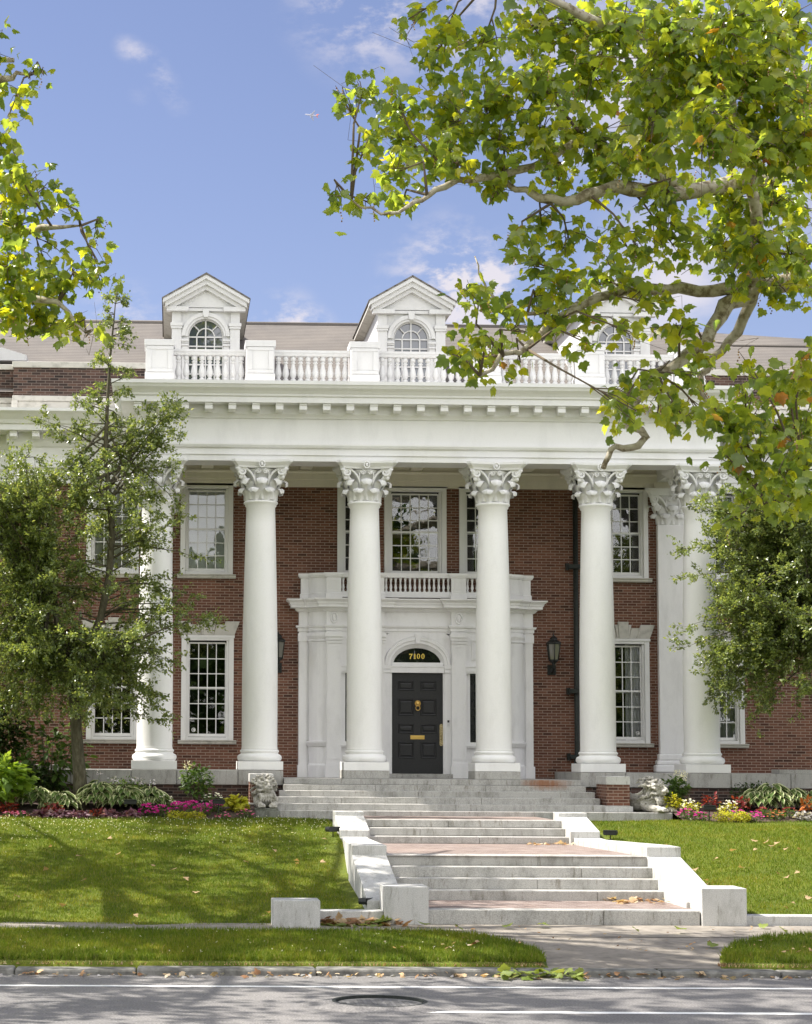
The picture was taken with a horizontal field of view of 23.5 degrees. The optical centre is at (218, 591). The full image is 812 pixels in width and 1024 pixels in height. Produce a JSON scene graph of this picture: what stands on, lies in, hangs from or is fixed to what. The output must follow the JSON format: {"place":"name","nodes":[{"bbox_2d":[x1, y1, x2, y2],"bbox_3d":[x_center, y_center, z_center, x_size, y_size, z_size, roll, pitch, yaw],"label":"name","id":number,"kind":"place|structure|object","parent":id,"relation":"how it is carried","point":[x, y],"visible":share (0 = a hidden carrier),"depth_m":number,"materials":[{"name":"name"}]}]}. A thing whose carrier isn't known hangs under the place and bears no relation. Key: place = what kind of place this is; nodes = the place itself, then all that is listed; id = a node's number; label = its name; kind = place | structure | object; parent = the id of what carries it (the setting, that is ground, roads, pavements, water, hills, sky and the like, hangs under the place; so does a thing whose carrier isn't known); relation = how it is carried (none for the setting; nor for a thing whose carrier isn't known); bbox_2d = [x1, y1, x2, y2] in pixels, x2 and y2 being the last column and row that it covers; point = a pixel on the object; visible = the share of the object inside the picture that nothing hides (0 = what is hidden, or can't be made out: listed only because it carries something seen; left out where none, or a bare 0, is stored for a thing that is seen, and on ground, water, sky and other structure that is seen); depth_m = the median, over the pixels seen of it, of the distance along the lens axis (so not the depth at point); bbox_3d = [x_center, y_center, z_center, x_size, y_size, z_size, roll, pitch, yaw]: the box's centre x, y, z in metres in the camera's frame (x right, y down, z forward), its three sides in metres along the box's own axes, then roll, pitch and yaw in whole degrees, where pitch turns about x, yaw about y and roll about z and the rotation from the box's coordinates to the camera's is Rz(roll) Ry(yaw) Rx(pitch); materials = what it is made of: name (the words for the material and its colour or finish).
{"place":"outdoors","nodes":[
{"label":"outdoors","id":0,"kind":"place"},
{"bbox_2d":[35,774,67,793],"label":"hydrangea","id":1,"kind":"object","parent":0,"point":[58,787],"visible":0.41,"depth_m":41.54,"materials":[{"name":"green plant"}]},
{"bbox_2d":[0,814,391,925],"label":"lawn","id":2,"kind":"structure","parent":0,"point":[344,881],"depth_m":33.08,"materials":[{"name":"green plant"}]},
{"bbox_2d":[0,16,122,353],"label":"sycamore tree","id":3,"kind":"object","parent":2,"relation":"on","point":[28,290],"visible":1,"depth_m":26.99,"materials":[{"name":"green plant"}]},
{"bbox_2d":[0,802,255,819],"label":"flower bed","id":4,"kind":"object","parent":2,"relation":"on","point":[27,807],"visible":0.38,"depth_m":40.38,"materials":[{"name":"brown soil"}]},
{"bbox_2d":[0,802,18,813],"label":"coleus","id":5,"kind":"object","parent":4,"relation":"on","point":[8,805],"visible":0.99,"depth_m":39.77,"materials":[{"name":"brown plant"}]},
{"bbox_2d":[0,677,36,775],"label":"evergreen shrub","id":6,"kind":"object","parent":4,"relation":"on","point":[3,737],"visible":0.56,"depth_m":41.76,"materials":[{"name":"green plant"}]},
{"bbox_2d":[0,750,40,805],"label":"lime shrub","id":7,"kind":"object","parent":4,"relation":"on","point":[17,773],"visible":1,"depth_m":39.87,"materials":[{"name":"green plant"}]},
{"bbox_2d":[8,761,59,802],"bbox_3d":[-4.020,4.083,41.440,1.220,0.953,0.933,1,-5,-1],"label":"evergreen shrub","id":8,"kind":"object","parent":4,"relation":"on","point":[42,780],"visible":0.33,"depth_m":41.35,"materials":[{"name":"green plant"}]},
{"bbox_2d":[13,786,60,806],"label":"hosta plant","id":9,"kind":"object","parent":4,"relation":"on","point":[43,794],"visible":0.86,"depth_m":40.21,"materials":[{"name":"green plant"}]},
{"bbox_2d":[30,808,52,817],"bbox_3d":[-3.617,4.547,39.556,0.539,0.262,0.372,1,-5,-1],"label":"heuchera","id":10,"kind":"object","parent":4,"relation":"on","point":[44,813],"visible":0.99,"depth_m":39.52,"materials":[{"name":"brown"}]},
{"bbox_2d":[5,713,98,791],"bbox_3d":[-3.623,3.608,41.646,2.094,1.988,1.106,1,-5,-1],"label":"understory bush","id":11,"kind":"object","parent":4,"relation":"on","point":[61,762],"visible":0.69,"depth_m":41.56,"materials":[{"name":"green plant"}]},
{"bbox_2d":[41,802,64,811],"bbox_3d":[-3.417,4.488,39.818,0.420,0.325,0.406,3,-6,-30],"label":"coleus","id":12,"kind":"object","parent":4,"relation":"on","point":[53,804],"visible":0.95,"depth_m":39.78,"materials":[{"name":"brown plant"}]},
{"bbox_2d":[37,791,82,809],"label":"hosta plant","id":13,"kind":"object","parent":4,"relation":"on","point":[67,798],"visible":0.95,"depth_m":40.13,"materials":[{"name":"green plant"}]},
{"bbox_2d":[48,808,71,818],"bbox_3d":[-3.254,4.566,39.560,0.465,0.281,0.359,-3,-6,33],"label":"heuchera","id":14,"kind":"object","parent":4,"relation":"on","point":[61,813],"visible":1,"depth_m":39.53,"materials":[{"name":"purple"}]},
{"bbox_2d":[66,809,90,818],"bbox_3d":[-2.882,4.583,39.579,0.540,0.255,0.378,1,-5,-1],"label":"heuchera","id":15,"kind":"object","parent":4,"relation":"on","point":[79,814],"visible":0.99,"depth_m":39.52,"materials":[{"name":"purple"}]},
{"bbox_2d":[70,769,126,805],"bbox_3d":[-2.525,4.122,40.471,1.210,0.804,1.171,1,-5,-1],"label":"hosta plant","id":16,"kind":"object","parent":4,"relation":"on","point":[92,787],"visible":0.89,"depth_m":40.19,"materials":[{"name":"green plant"}]},
{"bbox_2d":[100,807,121,818],"bbox_3d":[-2.210,4.552,39.590,0.511,0.274,0.358,1,-5,-1],"label":"heuchera","id":17,"kind":"object","parent":4,"relation":"on","point":[108,814],"visible":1,"depth_m":39.55,"materials":[{"name":"purple plant"}]},
{"bbox_2d":[0,275,228,809],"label":"holly tree","id":18,"kind":"object","parent":4,"relation":"on","point":[81,663],"visible":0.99,"depth_m":40.58,"materials":[{"name":"green plant"}]},
{"bbox_2d":[96,776,154,809],"bbox_3d":[-1.947,4.204,40.382,1.245,0.716,1.192,1,-5,-1],"label":"hosta plant","id":19,"kind":"object","parent":4,"relation":"on","point":[131,792],"visible":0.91,"depth_m":40.13,"materials":[{"name":"green plant"}]},
{"bbox_2d":[107,776,150,797],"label":"rose bush","id":20,"kind":"object","parent":4,"relation":"on","point":[125,782],"visible":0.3,"depth_m":41.78,"materials":[{"name":"green plant"}]},
{"bbox_2d":[122,808,142,817],"bbox_3d":[-1.766,4.558,39.603,0.513,0.300,0.342,1,-5,-1],"label":"heuchera","id":21,"kind":"object","parent":4,"relation":"on","point":[131,812],"visible":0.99,"depth_m":39.55,"materials":[{"name":"purple plant"}]},
{"bbox_2d":[138,802,157,816],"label":"impatiens","id":22,"kind":"object","parent":4,"relation":"on","point":[145,811],"visible":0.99,"depth_m":39.84,"materials":[{"name":"pink plant"}]},
{"bbox_2d":[125,779,177,807],"bbox_3d":[-1.410,4.240,40.599,1.120,0.674,1.137,1,-5,-1],"label":"hosta plant","id":23,"kind":"object","parent":4,"relation":"on","point":[153,794],"visible":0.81,"depth_m":40.34,"materials":[{"name":"green plant"}]},
{"bbox_2d":[151,804,170,816],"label":"impatiens","id":24,"kind":"object","parent":4,"relation":"on","point":[160,811],"visible":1,"depth_m":39.82,"materials":[{"name":"pink"}]},
{"bbox_2d":[166,810,181,818],"bbox_3d":[-0.898,4.576,39.576,0.382,0.221,0.310,1,-5,-1],"label":"sedum","id":25,"kind":"object","parent":4,"relation":"on","point":[176,814],"visible":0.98,"depth_m":39.55,"materials":[{"name":"yellow"}]},
{"bbox_2d":[168,801,186,812],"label":"impatiens","id":26,"kind":"object","parent":4,"relation":"on","point":[176,807],"visible":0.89,"depth_m":39.97,"materials":[{"name":"pink plant"}]},
{"bbox_2d":[178,800,203,812],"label":"impatiens","id":27,"kind":"object","parent":4,"relation":"on","point":[189,802],"visible":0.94,"depth_m":40.08,"materials":[{"name":"pink plant"}]},
{"bbox_2d":[178,761,215,803],"bbox_3d":[-0.473,4.108,41.635,0.834,0.946,0.726,1,-5,-1],"label":"hydrangea","id":28,"kind":"object","parent":4,"relation":"on","point":[194,773],"visible":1,"depth_m":41.58,"materials":[{"name":"green plant"}]},
{"bbox_2d":[197,802,213,815],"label":"impatiens","id":29,"kind":"object","parent":4,"relation":"on","point":[206,806],"visible":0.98,"depth_m":39.87,"materials":[{"name":"pink plant"}]},
{"bbox_2d":[200,792,221,807],"bbox_3d":[-0.113,4.390,40.528,0.553,0.375,0.345,1,-5,-1],"label":"begonia","id":30,"kind":"object","parent":4,"relation":"on","point":[209,799],"visible":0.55,"depth_m":40.52,"materials":[{"name":"white"}]},
{"bbox_2d":[222,794,249,811],"bbox_3d":[0.362,4.410,40.342,0.622,0.415,0.505,1,-5,-1],"label":"coleus","id":31,"kind":"object","parent":4,"relation":"on","point":[234,803],"visible":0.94,"depth_m":40.26,"materials":[{"name":"yellow plant"}]},
{"bbox_2d":[320,909,382,921],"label":"curb","id":32,"kind":"structure","parent":2,"relation":"on","point":[355,913],"depth_m":28.89,"materials":[{"name":"concrete"}]},
{"bbox_2d":[0,923,547,974],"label":"verge","id":33,"kind":"structure","parent":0,"point":[125,963],"depth_m":24.92,"materials":[{"name":"green plant"}]},
{"bbox_2d":[0,814,474,951],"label":"clover blossom","id":34,"kind":"object","parent":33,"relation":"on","point":[177,846],"visible":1,"depth_m":38.25,"materials":[{"name":"white plant"}]},
{"bbox_2d":[0,959,811,967],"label":"dry grass","id":35,"kind":"structure","parent":33,"relation":"on","point":[540,964],"depth_m":24.89,"materials":[{"name":"beige plant"}]},
{"bbox_2d":[0,974,811,1023],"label":"road","id":36,"kind":"structure","parent":0,"point":[128,1005],"depth_m":22.18,"materials":[{"name":"grey asphalt"}]},
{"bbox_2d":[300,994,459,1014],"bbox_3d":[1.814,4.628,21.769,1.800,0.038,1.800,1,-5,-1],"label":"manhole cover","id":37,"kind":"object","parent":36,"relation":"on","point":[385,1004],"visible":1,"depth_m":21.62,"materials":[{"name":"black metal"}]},
{"bbox_2d":[0,985,811,988],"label":"lane line","id":38,"kind":"object","parent":36,"relation":"on","point":[405,986],"visible":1,"depth_m":23.38,"materials":[{"name":"paint"}]},
{"bbox_2d":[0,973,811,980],"bbox_3d":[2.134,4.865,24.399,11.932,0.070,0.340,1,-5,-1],"label":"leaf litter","id":39,"kind":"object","parent":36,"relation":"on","point":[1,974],"visible":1,"depth_m":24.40,"materials":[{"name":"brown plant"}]},
{"bbox_2d":[19,967,811,979],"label":"leaf litter","id":40,"kind":"object","parent":36,"relation":"on","point":[213,974],"visible":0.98,"depth_m":24.41,"materials":[{"name":"brown plant"}]},
{"bbox_2d":[492,963,585,981],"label":"leaf litter","id":41,"kind":"object","parent":36,"relation":"on","point":[504,969],"visible":1,"depth_m":24.35,"materials":[{"name":"green plant"}]},
{"bbox_2d":[428,1011,811,1014],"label":"lane line","id":42,"kind":"object","parent":36,"relation":"on","point":[620,1012],"visible":1,"depth_m":21.13,"materials":[{"name":"paint"}]},
{"bbox_2d":[0,922,811,937],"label":"pavement","id":43,"kind":"structure","parent":0,"point":[615,931],"depth_m":28.30,"materials":[{"name":"concrete"}]},
{"bbox_2d":[271,898,319,927],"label":"granite block","id":44,"kind":"structure","parent":43,"relation":"on","point":[294,912],"depth_m":28.27,"materials":[{"name":"grey stone"}]},
{"bbox_2d":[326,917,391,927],"bbox_3d":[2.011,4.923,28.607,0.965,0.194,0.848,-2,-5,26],"label":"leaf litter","id":45,"kind":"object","parent":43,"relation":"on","point":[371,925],"visible":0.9,"depth_m":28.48,"materials":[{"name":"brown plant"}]},
{"bbox_2d":[320,911,411,926],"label":"leaf litter","id":46,"kind":"object","parent":43,"relation":"on","point":[346,921],"visible":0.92,"depth_m":28.62,"materials":[{"name":"brown plant"}]},
{"bbox_2d":[384,925,811,951],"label":"leaf litter","id":47,"kind":"object","parent":43,"relation":"on","point":[476,941],"visible":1,"depth_m":25.84,"materials":[{"name":"brown plant"}]},
{"bbox_2d":[0,0,811,338],"label":"sky","id":48,"kind":"structure","parent":0,"point":[184,126],"materials":[{"name":"blue"}]},
{"bbox_2d":[490,936,754,968],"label":"walkway","id":49,"kind":"structure","parent":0,"point":[602,952],"depth_m":26.20,"materials":[{"name":"concrete"}]},
{"bbox_2d":[590,818,811,913],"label":"lawn","id":50,"kind":"structure","parent":0,"point":[602,836],"depth_m":34.99,"materials":[{"name":"green plant"}]},
{"bbox_2d":[672,806,811,822],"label":"flower bed","id":51,"kind":"object","parent":50,"relation":"on","point":[748,810],"visible":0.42,"depth_m":40.71,"materials":[{"name":"brown plant"}]},
{"bbox_2d":[664,792,682,808],"bbox_3d":[9.611,4.441,40.854,0.448,0.428,0.396,-4,-6,39],"label":"coleus","id":52,"kind":"object","parent":51,"relation":"on","point":[674,804],"visible":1,"depth_m":40.84,"materials":[{"name":"yellow plant"}]},
{"bbox_2d":[660,769,691,806],"bbox_3d":[9.837,4.228,41.450,0.704,0.836,0.687,1,-5,-1],"label":"hydrangea","id":53,"kind":"object","parent":51,"relation":"on","point":[675,782],"visible":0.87,"depth_m":41.41,"materials":[{"name":"green plant"}]},
{"bbox_2d":[676,808,697,819],"bbox_3d":[9.731,4.622,40.148,0.448,0.267,0.335,1,-5,-1],"label":"petunia","id":54,"kind":"object","parent":51,"relation":"on","point":[684,814],"visible":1,"depth_m":40.11,"materials":[{"name":"pink plant"}]},
{"bbox_2d":[679,798,701,813],"bbox_3d":[9.899,4.509,40.560,0.541,0.351,0.366,1,-5,-1],"label":"begonia","id":55,"kind":"object","parent":51,"relation":"on","point":[691,804],"visible":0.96,"depth_m":40.53,"materials":[{"name":"white plant"}]},
{"bbox_2d":[691,811,711,821],"bbox_3d":[10.020,4.672,40.028,0.403,0.240,0.359,2,-5,-14],"label":"petunia","id":56,"kind":"object","parent":51,"relation":"on","point":[701,818],"visible":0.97,"depth_m":40.01,"materials":[{"name":"pink plant"}]},
{"bbox_2d":[702,805,715,821],"bbox_3d":[10.123,4.602,39.849,0.270,0.405,0.155,1,-5,-1],"label":"garden spotlight","id":57,"kind":"object","parent":51,"relation":"on","point":[709,807],"visible":0.97,"depth_m":39.80,"materials":[{"name":"black metal"}]},
{"bbox_2d":[701,791,720,810],"bbox_3d":[10.414,4.439,40.865,0.446,0.454,0.420,1,-5,-1],"label":"coleus","id":58,"kind":"object","parent":51,"relation":"on","point":[710,801],"visible":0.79,"depth_m":40.87,"materials":[{"name":"red plant"}]},
{"bbox_2d":[712,810,737,821],"bbox_3d":[10.465,4.653,39.902,0.556,0.272,0.363,1,-5,-1],"label":"sedum","id":59,"kind":"object","parent":51,"relation":"on","point":[721,819],"visible":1,"depth_m":39.87,"materials":[{"name":"yellow plant"}]},
{"bbox_2d":[718,800,738,813],"bbox_3d":[10.714,4.549,40.566,0.511,0.364,0.333,1,-5,-1],"label":"begonia","id":60,"kind":"object","parent":51,"relation":"on","point":[725,807],"visible":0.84,"depth_m":40.56,"materials":[{"name":"white"}]},
{"bbox_2d":[663,466,811,737],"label":"holly tree","id":61,"kind":"object","parent":51,"relation":"on","point":[770,609],"visible":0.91,"depth_m":40.90,"materials":[{"name":"green plant"}]},
{"bbox_2d":[731,795,751,809],"bbox_3d":[11.075,4.492,40.869,0.466,0.363,0.388,1,-5,-1],"label":"coleus","id":62,"kind":"object","parent":51,"relation":"on","point":[743,806],"visible":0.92,"depth_m":40.85,"materials":[{"name":"red plant"}]},
{"bbox_2d":[734,810,751,822],"bbox_3d":[10.820,4.657,39.907,0.392,0.286,0.366,1,-5,-1],"label":"sedum","id":63,"kind":"object","parent":51,"relation":"on","point":[746,818],"visible":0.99,"depth_m":39.86,"materials":[{"name":"yellow plant"}]},
{"bbox_2d":[729,780,771,807],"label":"evergreen shrub","id":64,"kind":"object","parent":51,"relation":"on","point":[745,788],"visible":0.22,"depth_m":41.90,"materials":[{"name":"green plant"}]},
{"bbox_2d":[731,788,779,808],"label":"hosta plant","id":65,"kind":"object","parent":51,"relation":"on","point":[751,794],"visible":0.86,"depth_m":40.99,"materials":[{"name":"green plant"}]},
{"bbox_2d":[746,811,765,822],"bbox_3d":[11.097,4.665,39.965,0.449,0.272,0.339,1,-5,-1],"label":"petunia","id":66,"kind":"object","parent":51,"relation":"on","point":[754,816],"visible":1,"depth_m":39.95,"materials":[{"name":"pink plant"}]},
{"bbox_2d":[754,806,775,817],"bbox_3d":[11.427,4.610,40.377,0.462,0.258,0.359,1,-5,-1],"label":"petunia","id":67,"kind":"object","parent":51,"relation":"on","point":[763,811],"visible":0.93,"depth_m":40.36,"materials":[{"name":"pink plant"}]},
{"bbox_2d":[746,783,798,807],"bbox_3d":[11.804,4.349,41.216,1.092,0.534,1.036,1,-5,-1],"label":"hosta plant","id":68,"kind":"object","parent":51,"relation":"on","point":[773,791],"visible":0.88,"depth_m":40.99,"materials":[{"name":"green plant"}]},
{"bbox_2d":[766,809,787,819],"bbox_3d":[11.605,4.644,40.185,0.466,0.254,0.337,1,-5,-1],"label":"petunia","id":69,"kind":"object","parent":51,"relation":"on","point":[782,814],"visible":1,"depth_m":40.16,"materials":[{"name":"plant"}]},
{"bbox_2d":[766,788,810,808],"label":"hosta plant","id":70,"kind":"object","parent":51,"relation":"on","point":[796,793],"visible":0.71,"depth_m":40.98,"materials":[{"name":"green plant"}]},
{"bbox_2d":[779,807,798,817],"bbox_3d":[11.921,4.615,40.307,0.476,0.250,0.327,1,-5,-1],"label":"petunia","id":71,"kind":"object","parent":51,"relation":"on","point":[791,815],"visible":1,"depth_m":40.28,"materials":[{"name":"green plant"}]},
{"bbox_2d":[792,810,811,821],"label":"dusty miller","id":72,"kind":"object","parent":51,"relation":"on","point":[806,817],"visible":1,"depth_m":40.04,"materials":[{"name":"white plant"}]},
{"bbox_2d":[799,794,811,812],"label":"canna","id":73,"kind":"object","parent":51,"relation":"on","point":[804,805],"visible":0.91,"depth_m":40.60,"materials":[{"name":"orange plant"}]},
{"bbox_2d":[747,914,811,925],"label":"curb","id":74,"kind":"structure","parent":50,"relation":"on","point":[783,919],"depth_m":29.04,"materials":[{"name":"concrete"}]},
{"bbox_2d":[717,929,811,969],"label":"verge","id":75,"kind":"structure","parent":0,"point":[775,967],"depth_m":25.07,"materials":[{"name":"green plant"}]},
{"bbox_2d":[313,0,811,549],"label":"sycamore tree","id":76,"kind":"object","parent":75,"relation":"on","point":[675,88],"visible":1,"depth_m":24.29,"materials":[{"name":"green plant"}]},
{"bbox_2d":[783,790,811,808],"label":"hosta plant","id":77,"kind":"object","parent":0,"point":[805,791],"visible":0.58,"depth_m":41.03,"materials":[{"name":"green plant"}]},
{"bbox_3d":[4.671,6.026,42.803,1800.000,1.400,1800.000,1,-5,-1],"label":"ground","id":78,"kind":"structure","parent":0,"visible":0},
{"bbox_2d":[0,272,811,821],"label":"mansion","id":79,"kind":"structure","parent":78,"relation":"on","point":[408,542],"depth_m":45.19,"materials":[{"name":"white paint"}]},
{"bbox_2d":[82,617,138,743],"bbox_3d":[-2.486,2.077,45.360,1.506,2.961,0.270,1,-5,-1],"label":"window","id":80,"kind":"structure","parent":79,"relation":"in","point":[91,737],"depth_m":45.27,"materials":[{"name":"white paint"}]},
{"bbox_2d":[86,484,139,577],"bbox_3d":[-2.502,-1.464,45.689,1.382,2.270,0.320,1,-5,-1],"label":"window","id":81,"kind":"structure","parent":79,"relation":"in","point":[97,544],"depth_m":45.76,"materials":[{"name":"white paint"}]},
{"bbox_2d":[177,483,235,578],"bbox_3d":[-0.283,-1.444,45.742,1.382,2.270,0.320,1,-5,-1],"label":"window","id":82,"kind":"structure","parent":79,"relation":"in","point":[210,534],"depth_m":45.82,"materials":[{"name":"white paint"}]},
{"bbox_2d":[178,618,239,743],"bbox_3d":[-0.267,2.097,45.413,1.506,2.961,0.270,1,-5,-1],"label":"window","id":83,"kind":"structure","parent":79,"relation":"in","point":[220,634],"depth_m":45.42,"materials":[{"name":"white paint"}]},
{"bbox_2d":[277,631,284,672],"bbox_3d":[1.393,1.375,45.299,0.329,1.030,0.458,1,-5,-1],"label":"wall lantern","id":84,"kind":"object","parent":79,"relation":"attached to","point":[280,641],"depth_m":45.18,"materials":[{"name":"black metal"}]},
{"bbox_2d":[337,487,349,571],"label":"window","id":85,"kind":"structure","parent":79,"relation":"in","point":[341,532],"depth_m":45.78,"materials":[{"name":"white paint"}]},
{"bbox_2d":[384,486,446,572],"bbox_3d":[4.666,-1.425,45.869,1.520,2.160,0.194,1,-5,-1],"label":"window","id":86,"kind":"structure","parent":79,"relation":"in","point":[441,533],"depth_m":45.86,"materials":[{"name":"white paint"}]},
{"bbox_2d":[392,673,442,773],"bbox_3d":[4.643,3.068,45.121,1.204,2.348,0.137,1,-5,-1],"label":"door","id":87,"kind":"structure","parent":79,"relation":"in","point":[417,698],"depth_m":45.13,"materials":[{"name":"black paint"}]},
{"bbox_2d":[458,487,477,573],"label":"window","id":88,"kind":"structure","parent":79,"relation":"in","point":[463,508],"depth_m":45.86,"materials":[{"name":"white paint"}]},
{"bbox_2d":[546,631,560,674],"bbox_3d":[7.876,1.434,45.454,0.329,1.030,0.458,1,-5,-1],"label":"wall lantern","id":89,"kind":"object","parent":79,"relation":"attached to","point":[553,643],"depth_m":45.34,"materials":[{"name":"black metal"}]},
{"bbox_2d":[611,488,652,582],"bbox_3d":[9.595,-1.356,45.953,1.382,2.270,0.270,1,-5,-1],"label":"window","id":90,"kind":"structure","parent":79,"relation":"in","point":[643,575],"depth_m":45.96,"materials":[{"name":"white paint"}]},
{"bbox_2d":[614,622,654,746],"bbox_3d":[9.568,2.192,45.702,1.506,2.961,0.380,1,-5,-1],"label":"window","id":91,"kind":"structure","parent":79,"relation":"in","point":[636,640],"depth_m":45.72,"materials":[{"name":"white paint"}]},
{"bbox_2d":[714,490,746,582],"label":"window","id":92,"kind":"structure","parent":79,"relation":"in","point":[730,497],"depth_m":46.14,"materials":[{"name":"white paint"}]},
{"bbox_2d":[718,623,748,747],"bbox_3d":[11.818,2.212,45.756,1.506,2.961,0.380,1,-5,-1],"label":"window","id":93,"kind":"structure","parent":79,"relation":"in","point":[732,727],"depth_m":45.72,"materials":[{"name":"white paint"}]},
{"bbox_2d":[0,965,811,977],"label":"kerb","id":94,"kind":"structure","parent":78,"relation":"on","point":[359,971],"depth_m":24.60,"materials":[{"name":"concrete"}]},
{"bbox_2d":[255,777,746,925],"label":"front steps","id":95,"kind":"structure","parent":78,"relation":"on","point":[443,850],"depth_m":32.03,"materials":[{"name":"grey stone"}]},
{"bbox_2d":[248,773,273,804],"bbox_3d":[0.917,4.303,41.684,0.590,0.754,0.840,1,-5,-1],"label":"brick pedestal","id":96,"kind":"object","parent":95,"relation":"on","point":[250,777],"visible":0.28,"depth_m":41.33,"materials":[{"name":"stone"}]},
{"bbox_2d":[254,807,277,810],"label":"statue plinth","id":97,"kind":"structure","parent":95,"relation":"on","point":[268,809],"depth_m":40.42,"materials":[{"name":"stone"}]},
{"bbox_2d":[249,773,277,807],"bbox_3d":[0.962,4.240,41.152,0.632,0.766,1.448,1,-5,-1],"label":"lion statue","id":98,"kind":"object","parent":97,"relation":"on","point":[263,794],"visible":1,"depth_m":40.72,"materials":[{"name":"stone"}]},
{"bbox_2d":[596,776,632,811],"bbox_3d":[8.490,4.341,41.515,0.593,0.754,1.040,1,-5,-1],"label":"brick pedestal","id":99,"kind":"object","parent":95,"relation":"on","point":[612,793],"visible":0.85,"depth_m":41.05,"materials":[{"name":"brick"}]},
{"bbox_2d":[602,896,669,903],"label":"leaf litter","id":100,"kind":"object","parent":95,"relation":"on","point":[631,900],"visible":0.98,"depth_m":30.54,"materials":[{"name":"beige plant"}]},
{"bbox_2d":[630,776,676,812],"bbox_3d":[9.075,4.331,41.309,0.647,0.798,1.537,3,-6,-30],"label":"lion statue","id":101,"kind":"object","parent":95,"relation":"on","point":[649,796],"visible":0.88,"depth_m":40.93,"materials":[{"name":"stone"}]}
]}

